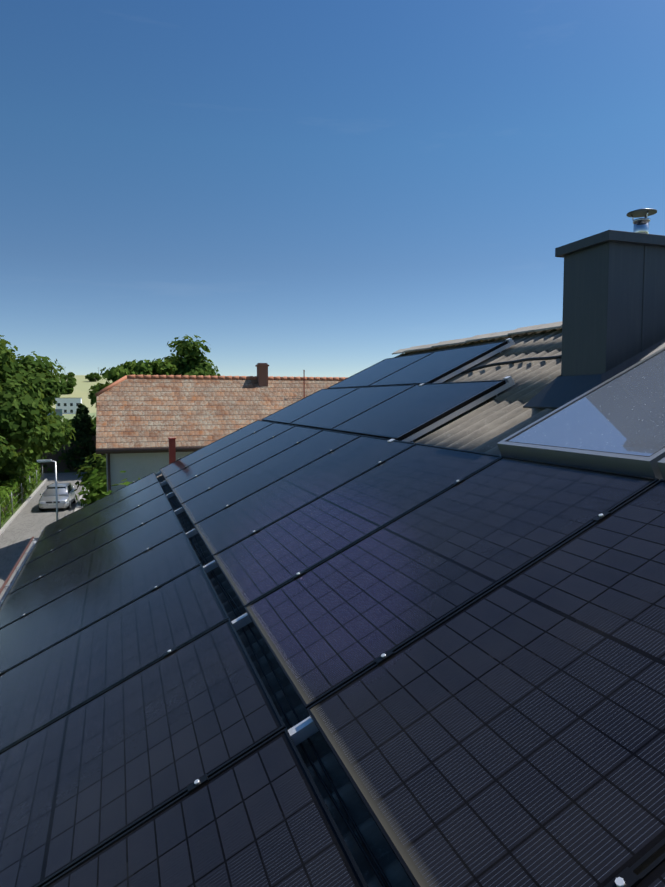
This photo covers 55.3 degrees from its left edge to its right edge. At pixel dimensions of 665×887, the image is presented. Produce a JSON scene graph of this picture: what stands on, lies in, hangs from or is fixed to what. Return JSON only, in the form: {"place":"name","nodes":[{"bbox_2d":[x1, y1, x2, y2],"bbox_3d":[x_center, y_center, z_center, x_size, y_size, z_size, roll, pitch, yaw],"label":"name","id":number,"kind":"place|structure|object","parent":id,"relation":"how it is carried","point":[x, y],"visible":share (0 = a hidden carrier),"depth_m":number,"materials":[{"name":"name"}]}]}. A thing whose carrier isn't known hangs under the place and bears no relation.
{"place":"outdoors","nodes":[
{"label":"outdoors","id":0,"kind":"place"},
{"bbox_2d":[0,539,36,605],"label":"gutter","id":1,"kind":"object","parent":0,"point":[4,592],"visible":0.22,"depth_m":7.65,"materials":[{"name":"silver metal"}]},
{"bbox_2d":[0,537,33,593],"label":"gutter bead","id":2,"kind":"object","parent":1,"relation":"attached to","point":[14,567],"visible":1,"depth_m":7.75,"materials":[{"name":"brown metal"}]},
{"bbox_2d":[0,479,83,587],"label":"road","id":3,"kind":"structure","parent":0,"point":[26,524],"depth_m":33.25,"materials":[{"name":"grey asphalt"}]},
{"bbox_2d":[0,478,84,534],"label":"kerb","id":4,"kind":"structure","parent":3,"relation":"on","point":[10,520],"depth_m":38.58,"materials":[{"name":"concrete"}]},
{"bbox_2d":[39,483,75,510],"bbox_3d":[-17.018,3.241,39.367,1.841,1.358,4.006,-1,4,-15],"label":"hatchback car","id":5,"kind":"object","parent":3,"relation":"on","point":[66,492],"visible":0.96,"depth_m":38.35,"materials":[{"name":"grey paint"}]},
{"bbox_2d":[1,375,111,527],"bbox_3d":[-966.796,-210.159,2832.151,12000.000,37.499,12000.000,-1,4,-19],"label":"ground","id":6,"kind":"structure","parent":0,"point":[82,388],"depth_m":433.21,"materials":[{"name":"green plant"}]},
{"bbox_2d":[0,436,17,468],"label":"tree","id":7,"kind":"object","parent":6,"relation":"on","point":[6,452],"visible":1,"depth_m":33.12,"materials":[{"name":"green plant"}]},
{"bbox_2d":[0,460,40,523],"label":"hedge","id":8,"kind":"object","parent":6,"relation":"on","point":[4,491],"depth_m":38.79,"materials":[{"name":"green plant"}]},
{"bbox_2d":[0,465,42,528],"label":"fence","id":9,"kind":"object","parent":6,"relation":"on","point":[21,493],"visible":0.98,"depth_m":40.02,"materials":[{"name":"green"}]},
{"bbox_2d":[6,444,54,461],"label":"tree","id":10,"kind":"object","parent":6,"relation":"on","point":[35,454],"visible":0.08,"depth_m":50.05,"materials":[{"name":"green plant"}]},
{"bbox_2d":[0,335,75,495],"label":"tree","id":11,"kind":"object","parent":6,"relation":"on","point":[30,387],"depth_m":38.77,"materials":[{"name":"green plant"}]},
{"bbox_2d":[47,409,61,415],"bbox_3d":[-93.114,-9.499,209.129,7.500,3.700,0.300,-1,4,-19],"label":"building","id":12,"kind":"structure","parent":6,"relation":"on","point":[59,412],"depth_m":209.75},
{"bbox_2d":[48,413,75,459],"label":"tree","id":13,"kind":"object","parent":6,"relation":"on","point":[63,423],"visible":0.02,"depth_m":59.65,"materials":[{"name":"green plant"}]},
{"bbox_2d":[59,372,75,381],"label":"hill tree","id":14,"kind":"object","parent":6,"relation":"on","point":[70,376],"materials":[{"name":"green plant"}]},
{"bbox_2d":[55,398,81,413],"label":"building","id":15,"kind":"structure","parent":6,"relation":"on","point":[67,405],"depth_m":272.52,"materials":[{"name":"grey paint"}]},
{"bbox_2d":[61,380,76,393],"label":"hill tree","id":16,"kind":"object","parent":6,"relation":"on","point":[70,385],"visible":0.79,"depth_m":452.65,"materials":[{"name":"green plant"}]},
{"bbox_2d":[61,403,97,469],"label":"conifer tree","id":17,"kind":"object","parent":6,"relation":"on","point":[82,419],"visible":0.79,"depth_m":58.27,"materials":[{"name":"green plant"}]},
{"bbox_2d":[74,453,105,490],"bbox_3d":[-14.099,2.028,40.144,3.644,3.602,5.279,-5,6,-51],"label":"bush","id":18,"kind":"object","parent":6,"relation":"on","point":[100,465],"visible":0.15,"depth_m":39.81,"materials":[{"name":"green plant"}]},
{"bbox_2d":[91,416,95,430],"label":"tree","id":19,"kind":"object","parent":6,"relation":"on","point":[93,421],"depth_m":64.82,"materials":[{"name":"green plant"}]},
{"bbox_2d":[85,373,102,381],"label":"hill tree","id":20,"kind":"object","parent":6,"relation":"on","point":[90,377],"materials":[{"name":"green plant"}]},
{"bbox_2d":[102,471,139,496],"bbox_3d":[-7.283,3.074,23.486,3.111,4.051,3.328,-1,4,-19],"label":"bush","id":21,"kind":"object","parent":6,"relation":"on","point":[126,483],"visible":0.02,"depth_m":23.11,"materials":[{"name":"green plant"}]},
{"bbox_2d":[88,358,176,428],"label":"tree","id":22,"kind":"object","parent":6,"relation":"on","point":[159,366],"visible":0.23,"depth_m":56.13,"materials":[{"name":"green plant"}]},
{"bbox_2d":[106,446,204,492],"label":"neighbour walls","id":23,"kind":"structure","parent":6,"relation":"on","point":[135,466],"depth_m":25.34,"materials":[{"name":"beige paint"}]},
{"bbox_2d":[96,447,202,493],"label":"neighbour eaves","id":24,"kind":"object","parent":23,"relation":"attached to","point":[108,452],"visible":0.31,"depth_m":24.92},
{"bbox_2d":[96,378,339,448],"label":"neighbour roof","id":25,"kind":"structure","parent":23,"relation":"on","point":[143,413],"depth_m":27.27,"materials":[{"name":"brown tile"}]},
{"bbox_2d":[95,375,347,396],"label":"ridge tiles","id":26,"kind":"object","parent":25,"relation":"on","point":[105,389],"visible":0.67,"depth_m":29.16,"materials":[{"name":"orange tile"}]},
{"bbox_2d":[255,363,268,386],"bbox_3d":[-3.288,-3.164,29.773,0.540,1.200,0.540,-1,4,-19],"label":"neighbour chimney","id":27,"kind":"object","parent":25,"relation":"on","point":[262,374],"visible":0.88,"depth_m":29.57,"materials":[{"name":"brown brick"}]},
{"bbox_2d":[161,335,220,375],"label":"tree","id":28,"kind":"object","parent":6,"relation":"on","point":[189,359],"visible":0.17,"depth_m":58.99,"materials":[{"name":"green plant"}]},
{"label":"house walls","id":29,"kind":"object","parent":6,"relation":"on","visible":0},
{"bbox_2d":[157,328,561,886],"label":"roof","id":30,"kind":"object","parent":29,"relation":"on","point":[488,425],"visible":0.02,"depth_m":4.57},
{"bbox_2d":[1,341,514,745],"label":"pv rails","id":31,"kind":"object","parent":30,"relation":"on","point":[303,730],"visible":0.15,"depth_m":5.34,"materials":[{"name":"metal"}]},
{"bbox_2d":[0,338,640,886],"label":"panel clamps","id":32,"kind":"object","parent":31,"relation":"attached to","point":[626,878],"visible":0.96,"depth_m":2.30,"materials":[{"name":"silver metal"}]},
{"bbox_2d":[0,341,664,886],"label":"solar panel frames","id":33,"kind":"structure","parent":31,"relation":"on","point":[646,863],"depth_m":2.67,"materials":[{"name":"black metal"}]},
{"bbox_2d":[0,342,664,886],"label":"solar panels","id":34,"kind":"object","parent":33,"relation":"in","point":[510,732],"visible":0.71,"depth_m":2.41,"materials":[{"name":"black glass"}]},
{"bbox_2d":[159,476,391,886],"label":"gap cables","id":35,"kind":"object","parent":30,"relation":"on","point":[344,807],"visible":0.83,"depth_m":2.08,"materials":[{"name":"black plastic"}]},
{"bbox_2d":[392,321,561,353],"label":"roof ridge caps","id":36,"kind":"object","parent":30,"relation":"on","point":[528,330],"visible":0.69,"depth_m":8.36,"materials":[{"name":"grey metal"}]},
{"bbox_2d":[459,355,561,373],"bbox_3d":[1.777,-0.777,6.455,0.222,0.193,2.622,-2,4,-24],"label":"roof cable","id":37,"kind":"object","parent":30,"relation":"on","point":[515,361],"visible":0.52,"depth_m":6.50,"materials":[{"name":"black rubber"}]},
{"bbox_2d":[497,347,664,479],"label":"collector frames","id":38,"kind":"structure","parent":30,"relation":"on","point":[652,466],"depth_m":3.22,"materials":[{"name":"grey metal"}]},
{"bbox_2d":[509,351,664,455],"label":"skylight glass","id":39,"kind":"object","parent":38,"relation":"in","point":[624,413],"visible":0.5,"depth_m":3.51,"materials":[{"name":"glass"}]},
{"bbox_2d":[523,230,664,408],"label":"chimney","id":40,"kind":"object","parent":30,"relation":"on","point":[613,320],"visible":0.67,"depth_m":4.41,"materials":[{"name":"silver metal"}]},
{"bbox_2d":[626,208,656,233],"bbox_3d":[2.262,-1.571,4.650,0.204,0.280,0.204,-1,4,-19],"label":"chimney flue","id":41,"kind":"object","parent":40,"relation":"on","point":[641,225],"visible":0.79,"depth_m":4.61,"materials":[{"name":"silver metal"}]},
{"bbox_2d":[402,330,556,354],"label":"roof slope","id":42,"kind":"structure","parent":29,"relation":"on","point":[501,339],"depth_m":8.12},
{"bbox_2d":[40,472,86,479],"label":"cross road","id":43,"kind":"structure","parent":0,"point":[51,476],"depth_m":54.73,"materials":[{"name":"grey asphalt"}]},
{"bbox_2d":[29,429,105,472],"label":"hedge end","id":44,"kind":"object","parent":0,"point":[61,466],"depth_m":58.00,"materials":[{"name":"green plant"}]},
{"bbox_2d":[77,488,88,509],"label":"pavement","id":45,"kind":"structure","parent":0,"point":[79,507],"depth_m":39.46,"materials":[{"name":"concrete"}]},
{"bbox_2d":[37,459,57,520],"bbox_3d":[-11.150,2.718,24.942,0.725,4.170,0.220,-1,4,-19],"label":"street lamp","id":46,"kind":"object","parent":45,"relation":"on","point":[50,460],"visible":0.62,"depth_m":24.93,"materials":[{"name":"grey metal"}]},
{"bbox_2d":[75,468,106,506],"bbox_3d":[-12.343,2.847,34.714,3.149,3.126,3.922,-1,4,-19],"label":"bush","id":47,"kind":"object","parent":45,"relation":"on","point":[98,485],"depth_m":33.51,"materials":[{"name":"green plant"}]},
{"bbox_2d":[168,438,175,463],"bbox_3d":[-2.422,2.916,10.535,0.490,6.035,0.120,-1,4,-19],"label":"chimney","id":48,"kind":"object","parent":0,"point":[172,450],"visible":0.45,"depth_m":10.23,"materials":[{"name":"red brick"}]},
{"bbox_2d":[303,370,304,397],"bbox_3d":[-1.322,-2.630,29.528,0.080,1.570,0.080,-1,4,-19],"label":"roof pole","id":49,"kind":"object","parent":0,"point":[304,383],"visible":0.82,"depth_m":29.50,"materials":[{"name":"metal"}]},
{"bbox_2d":[0,0,664,377],"label":"sky","id":50,"kind":"structure","parent":0,"point":[321,188],"materials":[{"name":"blue"}]}
]}

